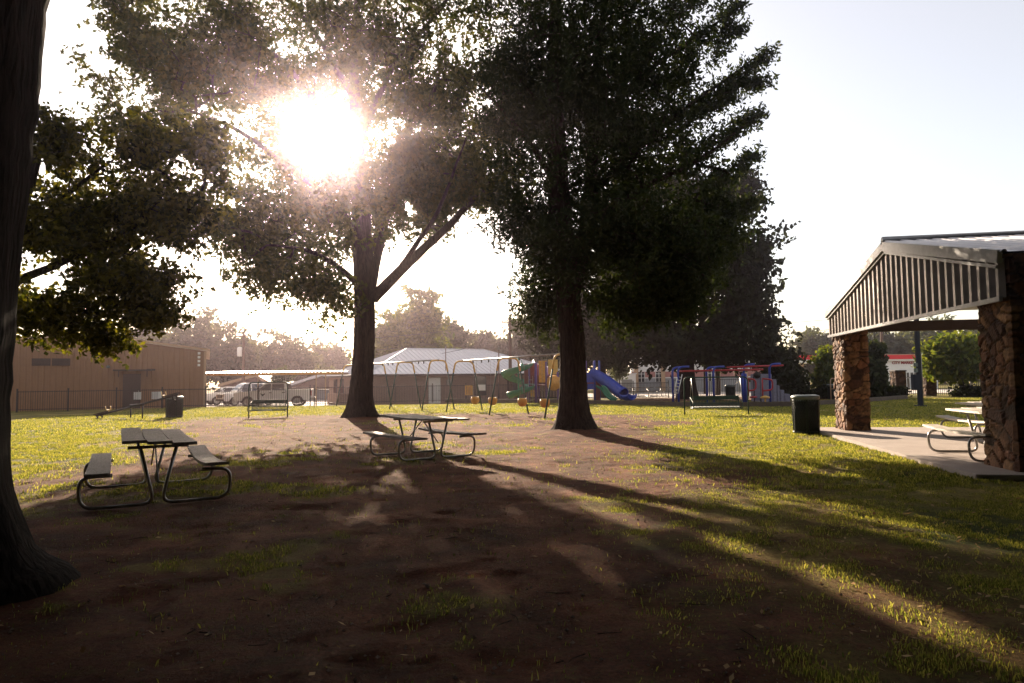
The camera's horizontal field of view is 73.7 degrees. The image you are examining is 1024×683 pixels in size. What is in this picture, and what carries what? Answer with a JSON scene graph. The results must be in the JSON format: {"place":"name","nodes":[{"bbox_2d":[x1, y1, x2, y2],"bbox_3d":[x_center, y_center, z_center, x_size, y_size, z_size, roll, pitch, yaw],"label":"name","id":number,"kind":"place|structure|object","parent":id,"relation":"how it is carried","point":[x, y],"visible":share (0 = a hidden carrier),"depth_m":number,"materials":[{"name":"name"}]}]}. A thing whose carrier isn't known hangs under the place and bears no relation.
{"place":"outdoors","nodes":[
{"label":"outdoors","id":0,"kind":"place"},
{"bbox_2d":[0,381,1023,682],"bbox_3d":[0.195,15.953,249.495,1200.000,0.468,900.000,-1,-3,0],"label":"ground","id":1,"kind":"structure","parent":0,"point":[106,611],"depth_m":5.34,"materials":[{"name":"soil"}]},
{"bbox_2d":[0,0,80,605],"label":"oak tree","id":2,"kind":"object","parent":1,"relation":"on","point":[30,569],"visible":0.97,"depth_m":4.93,"materials":[{"name":"brown plant"}]},
{"bbox_2d":[10,336,209,410],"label":"metal shed","id":3,"kind":"structure","parent":1,"relation":"on","point":[155,366],"depth_m":43.09,"materials":[{"name":"beige"}]},
{"bbox_2d":[122,374,140,407],"bbox_3d":[-24.254,3.159,43.564,1.000,2.200,0.145,1,-4,-24],"label":"door","id":4,"kind":"structure","parent":3,"relation":"in","point":[130,381],"depth_m":43.53,"materials":[{"name":"metal"}]},
{"bbox_2d":[15,100,250,369],"bbox_3d":[-9.197,-1.489,15.372,7.061,7.911,3.684,-1,-3,0],"label":"maple tree","id":5,"kind":"object","parent":1,"relation":"on","point":[66,226],"visible":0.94,"depth_m":14.74,"materials":[{"name":"green plant"}]},
{"bbox_2d":[93,391,179,418],"bbox_3d":[-16.605,2.844,30.199,3.938,1.246,0.388,-1,-3,6],"label":"seesaw","id":6,"kind":"object","parent":1,"relation":"on","point":[166,396],"visible":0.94,"depth_m":30.16,"materials":[{"name":"black paint"}]},
{"bbox_2d":[76,428,231,509],"bbox_3d":[-4.781,1.627,9.137,1.678,0.818,2.731,1,-4,-30],"label":"picnic table","id":7,"kind":"object","parent":1,"relation":"on","point":[98,465],"visible":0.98,"depth_m":8.61,"materials":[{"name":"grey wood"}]},
{"bbox_2d":[129,327,180,341],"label":"tree","id":8,"kind":"object","parent":1,"relation":"on","point":[164,330],"visible":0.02,"depth_m":90.19,"materials":[{"name":"green plant"}]},
{"bbox_2d":[16,386,310,411],"bbox_3d":[-20.859,3.468,42.217,16.139,1.345,1.336,1,-4,-20],"label":"metal fence","id":9,"kind":"object","parent":1,"relation":"on","point":[131,390],"visible":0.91,"depth_m":41.54,"materials":[{"name":"metal"}]},
{"bbox_2d":[134,392,140,399],"bbox_3d":[-22.887,3.317,41.727,0.480,0.460,0.032,-1,-3,0],"label":"notice board","id":10,"kind":"object","parent":9,"relation":"attached to","point":[137,395],"visible":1,"depth_m":41.71,"materials":[{"name":"white paint"}]},
{"bbox_2d":[152,392,161,398],"bbox_3d":[-21.943,3.332,42.188,0.620,0.460,0.032,-1,-3,0],"label":"notice board","id":11,"kind":"object","parent":9,"relation":"attached to","point":[156,395],"visible":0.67,"depth_m":42.17,"materials":[{"name":"white paint"}]},
{"bbox_2d":[165,396,183,417],"bbox_3d":[-15.250,2.942,30.849,0.756,0.950,0.756,-3,-4,33],"label":"waste bin","id":12,"kind":"object","parent":1,"relation":"on","point":[174,409],"visible":0.88,"depth_m":30.56,"materials":[{"name":"black"}]},
{"bbox_2d":[136,304,266,390],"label":"tree","id":13,"kind":"object","parent":1,"relation":"on","point":[203,329],"visible":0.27,"depth_m":85.87,"materials":[{"name":"green plant"}]},
{"bbox_2d":[247,381,288,417],"bbox_3d":[-10.544,2.520,29.535,1.696,1.566,0.660,-1,-3,-3],"label":"bench swing","id":14,"kind":"object","parent":1,"relation":"on","point":[259,402],"visible":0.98,"depth_m":29.72,"materials":[{"name":"metal"}]},
{"bbox_2d":[207,400,335,406],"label":"parking lot","id":15,"kind":"structure","parent":1,"relation":"on","point":[312,403],"depth_m":58.50,"materials":[{"name":"asphalt"}]},
{"bbox_2d":[207,387,241,404],"bbox_3d":[-25.096,4.815,60.806,4.730,1.580,2.260,2,-4,-40],"label":"parked car","id":16,"kind":"object","parent":15,"relation":"on","point":[212,398],"visible":0.34,"depth_m":59.48,"materials":[{"name":"white paint"}]},
{"bbox_2d":[214,334,263,382],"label":"tree","id":17,"kind":"object","parent":15,"relation":"on","point":[232,362],"visible":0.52,"depth_m":84.79,"materials":[{"name":"green plant"}]},
{"bbox_2d":[215,383,269,405],"bbox_3d":[-22.294,4.436,57.619,4.730,1.900,2.260,2,-4,-42],"label":"parked car","id":18,"kind":"object","parent":15,"relation":"on","point":[219,397],"visible":0.26,"depth_m":56.63,"materials":[{"name":"white paint"}]},
{"bbox_2d":[236,331,250,382],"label":"utility pole","id":19,"kind":"object","parent":15,"relation":"on","point":[240,351],"visible":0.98,"depth_m":65.95,"materials":[{"name":"brown wood"}]},
{"bbox_2d":[217,375,293,401],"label":"carport","id":20,"kind":"object","parent":15,"relation":"on","point":[235,382],"visible":0.28,"depth_m":70.18,"materials":[{"name":"white"}]},
{"bbox_2d":[232,382,315,406],"bbox_3d":[-18.657,4.176,53.867,6.030,1.900,2.460,0,-3,-8],"label":"pickup truck","id":21,"kind":"object","parent":15,"relation":"on","point":[280,387],"visible":0.69,"depth_m":53.04,"materials":[{"name":"white paint"}]},
{"bbox_2d":[206,370,348,405],"bbox_3d":[-18.078,3.613,51.981,10.749,2.812,2.280,-1,-3,0],"label":"walkway canopy","id":22,"kind":"object","parent":15,"relation":"on","point":[265,373],"visible":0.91,"depth_m":50.94,"materials":[{"name":"white metal"}]},
{"bbox_2d":[269,365,296,403],"bbox_3d":[-20.794,3.878,61.864,2.652,3.499,2.122,-1,-3,0],"label":"bush","id":23,"kind":"object","parent":15,"relation":"on","point":[280,378],"visible":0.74,"depth_m":61.43,"materials":[{"name":"green plant"}]},
{"bbox_2d":[291,375,328,399],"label":"carport","id":24,"kind":"object","parent":15,"relation":"on","point":[308,382],"visible":0.15,"depth_m":74.18,"materials":[{"name":"white metal"}]},
{"bbox_2d":[248,327,335,381],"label":"tree","id":25,"kind":"object","parent":1,"relation":"on","point":[289,354],"visible":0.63,"depth_m":97.93,"materials":[{"name":"green plant"}]},
{"bbox_2d":[57,0,538,417],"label":"oak tree","id":26,"kind":"object","parent":1,"relation":"on","point":[425,177],"visible":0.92,"depth_m":26.30,"materials":[{"name":"green plant"}]},
{"bbox_2d":[307,337,351,369],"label":"tree","id":27,"kind":"object","parent":1,"relation":"on","point":[334,355],"visible":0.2,"depth_m":122.59,"materials":[{"name":"green plant"}]},
{"bbox_2d":[348,309,420,359],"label":"tree","id":28,"kind":"object","parent":1,"relation":"on","point":[386,342],"visible":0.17,"depth_m":76.87,"materials":[{"name":"green plant"}]},
{"bbox_2d":[336,359,454,410],"bbox_3d":[-6.880,2.490,38.676,2.069,2.663,9.842,2,-4,-40],"label":"swing set","id":29,"kind":"object","parent":1,"relation":"on","point":[398,363],"visible":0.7,"depth_m":37.09,"materials":[{"name":"yellow paint"}]},
{"bbox_2d":[88,478,755,662],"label":"twigs","id":30,"kind":"object","parent":1,"relation":"on","point":[496,626],"visible":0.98,"depth_m":4.37,"materials":[{"name":"wood"}]},
{"bbox_2d":[385,283,460,348],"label":"tree","id":31,"kind":"object","parent":1,"relation":"on","point":[426,317],"visible":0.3,"depth_m":80.96,"materials":[{"name":"green plant"}]},
{"bbox_2d":[363,414,486,460],"bbox_3d":[-1.756,1.852,13.408,1.678,0.788,2.262,2,-4,-36],"label":"picnic table","id":32,"kind":"object","parent":1,"relation":"on","point":[425,419],"visible":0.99,"depth_m":13.24,"materials":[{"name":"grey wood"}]},
{"bbox_2d":[323,348,559,404],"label":"brick building","id":33,"kind":"structure","parent":1,"relation":"on","point":[464,374],"depth_m":56.27,"materials":[{"name":"brown brick"}]},
{"bbox_2d":[334,379,336,392],"bbox_3d":[-15.511,3.920,60.010,0.080,1.200,0.900,1,-4,-30],"label":"window","id":34,"kind":"structure","parent":33,"relation":"in","point":[335,380],"depth_m":59.87,"materials":[{"name":"grey glass"}]},
{"bbox_2d":[340,379,343,392],"bbox_3d":[-14.512,3.809,58.281,0.080,1.200,0.900,1,-4,-30],"label":"window","id":35,"kind":"structure","parent":33,"relation":"in","point":[342,383],"depth_m":58.01,"materials":[{"name":"grey glass"}]},
{"bbox_2d":[429,378,440,403],"bbox_3d":[-6.179,3.914,54.493,1.000,2.050,0.080,1,-4,-30],"label":"door","id":36,"kind":"structure","parent":33,"relation":"in","point":[436,381],"depth_m":54.49,"materials":[{"name":"white paint"}]},
{"bbox_2d":[474,376,485,395],"bbox_3d":[-2.631,3.664,56.559,1.100,1.600,0.080,1,-4,-30],"label":"window","id":37,"kind":"structure","parent":33,"relation":"in","point":[481,380],"depth_m":56.51,"materials":[{"name":"grey glass"}]},
{"bbox_2d":[507,381,517,390],"bbox_3d":[0.053,3.621,58.112,1.000,1.200,0.080,1,-4,-30],"label":"window","id":38,"kind":"structure","parent":33,"relation":"in","point":[514,386],"depth_m":58.09,"materials":[{"name":"grey glass"}]},
{"bbox_2d":[433,316,477,348],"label":"tree","id":39,"kind":"object","parent":1,"relation":"on","point":[460,333],"visible":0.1,"depth_m":94.97,"materials":[{"name":"green plant"}]},
{"bbox_2d":[467,327,500,351],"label":"tree","id":40,"kind":"object","parent":1,"relation":"on","point":[484,338],"visible":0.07,"depth_m":108.40,"materials":[{"name":"green plant"}]},
{"bbox_2d":[314,380,668,405],"bbox_3d":[-0.605,3.609,48.952,26.200,1.345,1.203,0,-3,-18],"label":"metal fence","id":41,"kind":"object","parent":1,"relation":"on","point":[432,400],"visible":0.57,"depth_m":47.97,"materials":[{"name":"metal"}]},
{"bbox_2d":[465,385,472,394],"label":"barred gate","id":42,"kind":"structure","parent":41,"relation":"attached to","point":[471,389],"depth_m":48.48,"materials":[{"name":"orange metal"}]},
{"bbox_2d":[478,385,485,390],"bbox_3d":[-2.173,3.297,48.903,0.550,0.420,0.032,-1,-3,0],"label":"notice board","id":43,"kind":"object","parent":41,"relation":"attached to","point":[481,387],"visible":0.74,"depth_m":48.89,"materials":[{"name":"white paint"}]},
{"bbox_2d":[498,345,499,398],"bbox_3d":[-0.957,2.291,49.952,0.120,4.100,0.100,-1,-3,0],"label":"utility pole","id":44,"kind":"object","parent":1,"relation":"on","point":[498,374],"visible":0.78,"depth_m":49.91,"materials":[{"name":"brown wood"}]},
{"bbox_2d":[446,353,558,418],"bbox_3d":[-0.140,1.945,29.788,2.068,2.563,8.617,1,-4,-31],"label":"swing set","id":45,"kind":"object","parent":1,"relation":"on","point":[512,357],"visible":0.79,"depth_m":29.71,"materials":[{"name":"yellow paint"}]},
{"bbox_2d":[471,361,478,403],"bbox_3d":[-1.763,1.965,32.493,0.420,2.040,0.420,1,-4,-31],"label":"toddler swing","id":46,"kind":"object","parent":45,"relation":"hanging from","point":[474,400],"visible":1,"depth_m":32.32,"materials":[{"name":"orange plastic"}]},
{"bbox_2d":[488,360,496,404],"bbox_3d":[-0.887,1.871,31.035,0.420,2.040,0.420,1,-4,-31],"label":"toddler swing","id":47,"kind":"object","parent":45,"relation":"hanging from","point":[494,401],"visible":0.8,"depth_m":30.86,"materials":[{"name":"orange plastic"}]},
{"bbox_2d":[518,392,526,406],"bbox_3d":[0.428,1.728,28.849,0.420,2.040,0.420,1,-4,-31],"label":"toddler swing","id":48,"kind":"object","parent":45,"relation":"hanging from","point":[522,402],"visible":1,"depth_m":28.65,"materials":[{"name":"orange plastic"}]},
{"bbox_2d":[540,357,549,407],"bbox_3d":[1.304,1.634,27.392,0.420,2.040,0.420,1,-4,-31],"label":"toddler swing","id":49,"kind":"object","parent":45,"relation":"hanging from","point":[542,402],"visible":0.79,"depth_m":27.20,"materials":[{"name":"orange plastic"}]},
{"bbox_2d":[501,316,517,398],"bbox_3d":[-0.155,1.472,58.012,1.400,7.225,0.340,-1,-3,0],"label":"utility pole","id":50,"kind":"object","parent":1,"relation":"on","point":[509,349],"visible":0.63,"depth_m":57.98,"materials":[{"name":"brown wood"}]},
{"bbox_2d":[244,337,506,362],"bbox_3d":[-13.068,0.945,62.058,27.030,2.007,0.036,-2,-3,17],"label":"power line","id":51,"kind":"object","parent":50,"relation":"attached to","point":[321,362],"visible":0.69,"depth_m":63.48,"materials":[{"name":"black paint"}]},
{"bbox_2d":[245,328,507,350],"bbox_3d":[-13.079,0.029,62.111,27.028,1.610,0.036,-2,-3,17],"label":"power line","id":52,"kind":"object","parent":50,"relation":"attached to","point":[392,348],"visible":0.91,"depth_m":60.98,"materials":[{"name":"black paint"}]},
{"bbox_2d":[248,321,505,338],"bbox_3d":[-13.090,-0.852,62.161,27.027,1.127,0.036,-2,-3,17],"label":"power line","id":53,"kind":"object","parent":50,"relation":"attached to","point":[390,336],"visible":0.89,"depth_m":61.06,"materials":[{"name":"black paint"}]},
{"bbox_2d":[0,437,1020,682],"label":"pebbles","id":54,"kind":"object","parent":1,"relation":"on","point":[466,573],"visible":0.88,"depth_m":4.32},
{"bbox_2d":[0,438,1023,682],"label":"fallen leaves","id":55,"kind":"object","parent":1,"relation":"on","point":[82,650],"visible":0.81,"depth_m":4.61,"materials":[{"name":"brown plant"}]},
{"bbox_2d":[487,315,559,368],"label":"tree","id":56,"kind":"object","parent":1,"relation":"on","point":[503,346],"visible":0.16,"depth_m":103.61,"materials":[{"name":"green plant"}]},
{"bbox_2d":[500,358,559,402],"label":"play tower","id":57,"kind":"structure","parent":1,"relation":"on","point":[535,373],"depth_m":43.77,"materials":[{"name":"purple paint"}]},
{"bbox_2d":[547,375,559,390],"bbox_3d":[2.680,2.657,43.798,1.000,0.985,0.840,-1,-3,0],"label":"bubble window","id":58,"kind":"structure","parent":57,"relation":"in","point":[555,384],"depth_m":43.51,"materials":[{"name":"orange plastic"}]},
{"bbox_2d":[514,259,657,397],"bbox_3d":[6.591,-2.462,55.300,12.978,14.290,9.322,-1,-3,0],"label":"shade tree","id":59,"kind":"object","parent":1,"relation":"on","point":[605,364],"visible":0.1,"depth_m":54.03,"materials":[{"name":"green plant"}]},
{"bbox_2d":[586,360,636,400],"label":"play tower","id":60,"kind":"structure","parent":1,"relation":"on","point":[597,379],"depth_m":42.83,"materials":[{"name":"purple paint"}]},
{"bbox_2d":[448,0,782,429],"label":"oak tree","id":61,"kind":"object","parent":1,"relation":"on","point":[670,264],"visible":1,"depth_m":18.89,"materials":[{"name":"green plant"}]},
{"bbox_2d":[606,373,636,392],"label":"annexe","id":62,"kind":"structure","parent":1,"relation":"on","point":[631,377],"depth_m":71.84,"materials":[{"name":"white paint"}]},
{"bbox_2d":[622,379,631,392],"bbox_3d":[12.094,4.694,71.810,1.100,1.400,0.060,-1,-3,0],"label":"garage door","id":63,"kind":"structure","parent":62,"relation":"in","point":[628,381],"depth_m":71.80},
{"bbox_2d":[683,376,748,414],"bbox_3d":[8.057,2.155,26.968,2.525,1.546,0.660,-1,-3,4],"label":"bench swing","id":64,"kind":"object","parent":1,"relation":"on","point":[716,398],"visible":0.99,"depth_m":27.17,"materials":[{"name":"metal"}]},
{"bbox_2d":[624,397,826,401],"bbox_3d":[11.208,4.009,44.224,31.854,0.310,20.034,-1,-3,0],"label":"mulch bed","id":65,"kind":"object","parent":1,"relation":"on","point":[655,399],"visible":0.17,"depth_m":46.97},
{"bbox_2d":[444,395,907,406],"bbox_3d":[9.141,3.560,40.391,30.336,0.260,11.464,-1,-3,10],"label":"border timber","id":66,"kind":"object","parent":65,"relation":"on","point":[758,404],"visible":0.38,"depth_m":38.44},
{"bbox_2d":[585,146,814,398],"bbox_3d":[12.349,-4.908,49.152,15.027,18.499,14.206,-3,-4,39],"label":"shade tree","id":67,"kind":"object","parent":65,"relation":"on","point":[736,332],"visible":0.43,"depth_m":47.55,"materials":[{"name":"green plant"}]},
{"bbox_2d":[671,363,783,401],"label":"monkey bars","id":68,"kind":"object","parent":65,"relation":"on","point":[743,386],"visible":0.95,"depth_m":37.42,"materials":[{"name":"blue paint"}]},
{"bbox_2d":[725,385,734,395],"bbox_3d":[14.977,3.471,46.867,0.700,1.000,0.700,-3,-4,33],"label":"waste bin","id":69,"kind":"object","parent":65,"relation":"on","point":[729,390],"visible":0.73,"depth_m":46.60,"materials":[{"name":"green"}]},
{"bbox_2d":[753,372,761,401],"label":"climbing wall","id":70,"kind":"structure","parent":65,"relation":"on","point":[757,378],"depth_m":39.86,"materials":[{"name":"grey plastic"}]},
{"bbox_2d":[750,374,789,401],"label":"stepped block","id":71,"kind":"structure","parent":65,"relation":"on","point":[778,394],"depth_m":40.75,"materials":[{"name":"grey"}]},
{"bbox_2d":[761,357,814,398],"bbox_3d":[18.200,2.557,45.864,3.868,3.226,3.278,-1,-3,0],"label":"tree","id":72,"kind":"object","parent":65,"relation":"on","point":[790,380],"visible":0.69,"depth_m":45.15,"materials":[{"name":"green plant"}]},
{"bbox_2d":[802,379,826,398],"bbox_3d":[20.932,3.473,45.812,4.418,1.988,2.243,-1,-3,0],"label":"bush","id":73,"kind":"object","parent":65,"relation":"on","point":[821,391],"visible":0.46,"depth_m":45.40,"materials":[{"name":"green plant"}]},
{"bbox_2d":[805,344,834,388],"bbox_3d":[21.837,1.995,46.921,3.123,4.864,2.728,-2,-4,20],"label":"tree","id":74,"kind":"object","parent":65,"relation":"on","point":[822,360],"visible":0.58,"depth_m":46.53,"materials":[{"name":"green plant"}]},
{"bbox_2d":[827,384,834,399],"bbox_3d":[20.599,3.230,43.872,0.700,1.000,0.700,1,-4,-25],"label":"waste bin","id":75,"kind":"object","parent":65,"relation":"on","point":[832,391],"visible":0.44,"depth_m":43.64,"materials":[{"name":"plastic"}]},
{"bbox_2d":[791,395,819,434],"bbox_3d":[7.577,1.875,17.613,0.700,1.000,0.700,-1,-3,0],"label":"waste bin","id":76,"kind":"object","parent":1,"relation":"on","point":[805,414],"visible":0.98,"depth_m":17.35,"materials":[{"name":"black paint"}]},
{"bbox_2d":[799,355,815,384],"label":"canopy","id":77,"kind":"object","parent":1,"relation":"on","point":[807,358],"visible":0.06,"depth_m":82.01,"materials":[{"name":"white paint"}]},
{"bbox_2d":[787,325,832,377],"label":"tree","id":78,"kind":"object","parent":1,"relation":"on","point":[807,348],"visible":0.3,"depth_m":127.72,"materials":[{"name":"green plant"}]},
{"bbox_2d":[674,377,980,396],"bbox_3d":[24.437,3.311,50.821,24.343,1.545,1.218,-1,-3,7],"label":"metal fence","id":79,"kind":"object","parent":1,"relation":"on","point":[913,393],"visible":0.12,"depth_m":52.26,"materials":[{"name":"metal"}]},
{"bbox_2d":[868,339,890,397],"bbox_3d":[23.981,1.805,45.921,2.857,4.258,2.984,-1,-3,0],"label":"tree","id":80,"kind":"object","parent":1,"relation":"on","point":[878,375],"visible":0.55,"depth_m":45.26,"materials":[{"name":"green plant"}]},
{"bbox_2d":[867,332,914,353],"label":"tree","id":81,"kind":"object","parent":1,"relation":"on","point":[895,344],"visible":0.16,"depth_m":117.68,"materials":[{"name":"green plant"}]},
{"bbox_2d":[880,383,912,396],"bbox_3d":[25.824,3.629,46.858,2.811,1.833,2.595,-3,-4,32],"label":"bush","id":82,"kind":"object","parent":1,"relation":"on","point":[897,390],"visible":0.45,"depth_m":46.33,"materials":[{"name":"green plant"}]},
{"bbox_2d":[889,370,906,387],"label":"gate pillar","id":83,"kind":"structure","parent":1,"relation":"on","point":[898,378],"depth_m":49.33,"materials":[{"name":"stone"}]},
{"bbox_2d":[895,331,927,340],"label":"tree","id":84,"kind":"object","parent":1,"relation":"on","point":[911,334],"visible":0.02,"depth_m":123.61,"materials":[{"name":"green plant"}]},
{"bbox_2d":[885,354,937,388],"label":"store","id":85,"kind":"structure","parent":1,"relation":"on","point":[900,361],"depth_m":77.89,"materials":[{"name":"white paint"}]},
{"bbox_2d":[911,319,926,406],"bbox_3d":[19.354,0.197,32.705,0.550,5.800,0.420,-1,-3,0],"label":"lamp post","id":86,"kind":"object","parent":1,"relation":"on","point":[917,381],"visible":0.83,"depth_m":32.55,"materials":[{"name":"metal"}]},
{"bbox_2d":[820,230,1023,480],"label":"picnic shelter","id":87,"kind":"object","parent":1,"relation":"on","point":[897,283],"visible":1,"depth_m":12.21,"materials":[{"name":"stone"}]},
{"bbox_2d":[922,407,989,461],"bbox_3d":[8.149,1.527,11.345,1.728,0.788,2.312,-1,-3,10],"label":"picnic table","id":88,"kind":"object","parent":87,"relation":"on","point":[967,411],"visible":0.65,"depth_m":12.06,"materials":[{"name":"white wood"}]},
{"bbox_2d":[936,401,984,443],"bbox_3d":[10.121,1.663,14.121,1.728,0.788,2.312,-1,-3,10],"label":"picnic table","id":89,"kind":"object","parent":87,"relation":"on","point":[953,418],"visible":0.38,"depth_m":14.87,"materials":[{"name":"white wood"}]},
{"bbox_2d":[922,377,936,395],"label":"gate pillar","id":90,"kind":"structure","parent":1,"relation":"on","point":[929,388],"depth_m":49.30,"materials":[{"name":"stone"}]},
{"bbox_2d":[903,313,976,383],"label":"tree","id":91,"kind":"object","parent":1,"relation":"on","point":[924,336],"visible":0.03,"depth_m":117.35,"materials":[{"name":"green plant"}]},
{"bbox_2d":[911,330,981,389],"bbox_3d":[30.966,1.219,47.002,6.165,5.165,5.712,-3,-4,30],"label":"tree","id":92,"kind":"object","parent":1,"relation":"on","point":[953,358],"visible":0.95,"depth_m":45.96,"materials":[{"name":"green plant"}]},
{"bbox_2d":[947,383,982,396],"bbox_3d":[31.123,3.446,46.332,2.968,1.913,2.148,-1,-3,0],"label":"bush","id":93,"kind":"object","parent":1,"relation":"on","point":[969,390],"visible":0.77,"depth_m":45.97,"materials":[{"name":"green plant"}]},
{"bbox_2d":[964,330,979,382],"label":"tree","id":94,"kind":"object","parent":1,"relation":"on","point":[974,331],"depth_m":121.71,"materials":[{"name":"green plant"}]},
{"bbox_2d":[0,397,1023,682],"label":"grass","id":95,"kind":"structure","parent":0,"point":[80,437],"depth_m":9.50,"materials":[{"name":"plant"}]},
{"bbox_2d":[16,0,1023,385],"label":"sky","id":96,"kind":"structure","parent":0,"point":[887,117],"materials":[{"name":"white"}]},
{"bbox_2d":[588,391,750,397],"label":"yard","id":97,"kind":"structure","parent":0,"point":[658,394],"depth_m":63.43,"materials":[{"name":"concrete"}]},
{"bbox_2d":[609,366,632,382],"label":"bush","id":98,"kind":"object","parent":97,"relation":"on","point":[615,376],"visible":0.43,"depth_m":65.67,"materials":[{"name":"green plant"}]},
{"bbox_2d":[628,387,654,395],"bbox_3d":[10.822,4.222,57.344,2.012,0.788,1.728,0,-3,-9],"label":"picnic table","id":99,"kind":"object","parent":97,"relation":"on","point":[642,391],"visible":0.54,"depth_m":56.99,"materials":[{"name":"metal"}]},
{"bbox_2d":[654,387,676,395],"bbox_3d":[13.229,4.221,57.844,2.012,0.788,1.728,0,-3,-13],"label":"picnic table","id":100,"kind":"object","parent":97,"relation":"on","point":[664,391],"visible":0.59,"depth_m":57.79,"materials":[{"name":"metal"}]},
{"bbox_2d":[701,364,705,393],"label":"young tree","id":101,"kind":"object","parent":97,"relation":"on","point":[704,390],"visible":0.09,"depth_m":64.68,"materials":[{"name":"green plant"}]},
{"bbox_2d":[696,360,729,394],"bbox_3d":[18.222,1.866,59.685,4.869,5.623,5.202,-3,-4,32],"label":"young tree","id":102,"kind":"object","parent":97,"relation":"on","point":[717,390],"visible":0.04,"depth_m":59.56,"materials":[{"name":"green plant"}]},
{"bbox_2d":[628,358,760,392],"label":"school building","id":103,"kind":"structure","parent":0,"point":[662,377],"depth_m":74.79,"materials":[{"name":"white paint"}]},
{"bbox_2d":[638,372,644,381],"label":"window","id":104,"kind":"structure","parent":103,"relation":"in","point":[641,375],"depth_m":74.75,"materials":[{"name":"grey glass"}]},
{"bbox_2d":[655,372,660,381],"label":"window","id":105,"kind":"structure","parent":103,"relation":"in","point":[657,374],"depth_m":74.75,"materials":[{"name":"grey glass"}]},
{"bbox_2d":[708,372,714,380],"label":"window","id":106,"kind":"structure","parent":103,"relation":"in","point":[709,373],"depth_m":74.77,"materials":[{"name":"white glass"}]},
{"bbox_2d":[910,389,952,392],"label":"road","id":107,"kind":"structure","parent":0,"point":[937,390],"depth_m":66.25,"materials":[{"name":"asphalt"}]},
{"bbox_2d":[880,332,882,358],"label":"utility pole","id":108,"kind":"object","parent":107,"relation":"on","point":[881,336],"depth_m":70.02,"materials":[{"name":"brown wood"}]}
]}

